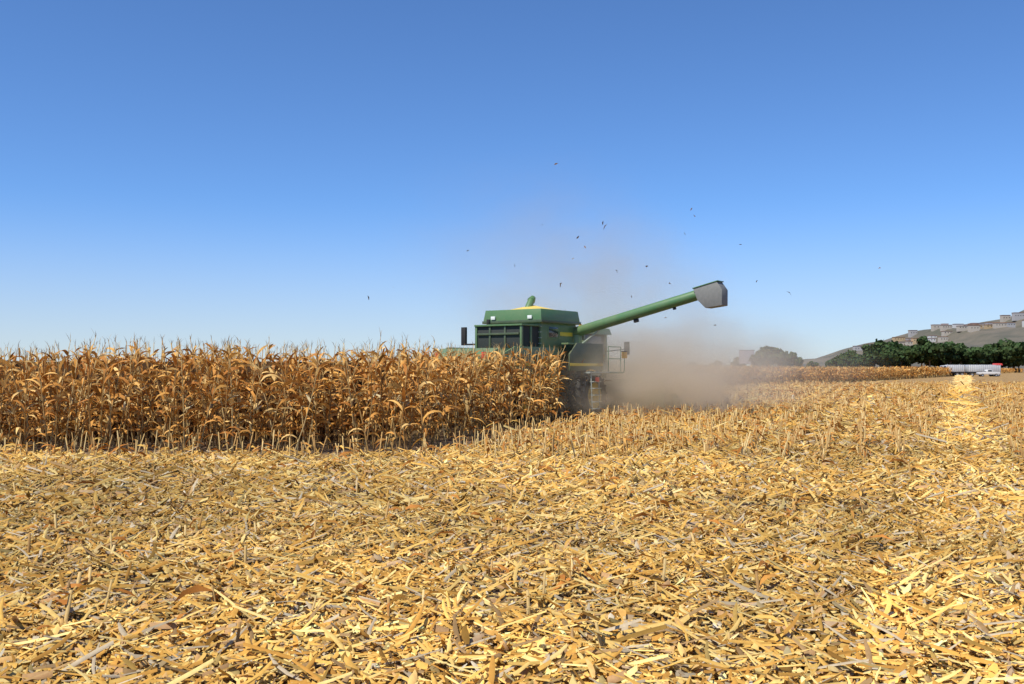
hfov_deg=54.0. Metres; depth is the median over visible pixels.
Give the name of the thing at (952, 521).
crop residue litter
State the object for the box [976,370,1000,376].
pickup truck
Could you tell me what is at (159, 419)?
corn plants
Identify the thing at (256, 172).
sky
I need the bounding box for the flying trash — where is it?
[368,163,879,325]
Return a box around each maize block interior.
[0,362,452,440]
[604,369,747,386]
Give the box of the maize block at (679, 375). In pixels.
[602,361,902,388]
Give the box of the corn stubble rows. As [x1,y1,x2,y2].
[0,380,1023,651]
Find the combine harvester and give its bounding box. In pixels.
[436,280,727,424]
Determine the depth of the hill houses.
1456.32 m
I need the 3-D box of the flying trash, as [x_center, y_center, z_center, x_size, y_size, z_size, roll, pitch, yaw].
[5.090,-2.975,36.103,20.308,5.236,11.955,0,-2,0]
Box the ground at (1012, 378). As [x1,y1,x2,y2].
[0,372,1023,683]
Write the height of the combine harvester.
4.903 m
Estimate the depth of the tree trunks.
548.61 m
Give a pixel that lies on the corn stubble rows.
(802, 428)
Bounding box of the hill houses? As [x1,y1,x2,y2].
[853,312,1023,350]
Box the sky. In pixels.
[0,0,1023,367]
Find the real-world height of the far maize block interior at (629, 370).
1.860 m
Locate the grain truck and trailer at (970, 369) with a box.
[939,363,1002,375]
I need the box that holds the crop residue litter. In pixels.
[0,375,1023,683]
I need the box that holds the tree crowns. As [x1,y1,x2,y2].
[688,336,1023,368]
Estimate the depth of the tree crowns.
520.40 m
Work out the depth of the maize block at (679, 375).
99.07 m
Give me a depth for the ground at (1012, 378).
13.88 m
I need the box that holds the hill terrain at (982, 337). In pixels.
[743,310,1023,371]
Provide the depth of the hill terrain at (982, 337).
1394.79 m
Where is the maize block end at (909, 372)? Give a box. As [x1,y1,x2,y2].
[879,365,1023,378]
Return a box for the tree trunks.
[770,352,1019,372]
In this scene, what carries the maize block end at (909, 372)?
on the ground at (1012, 378)

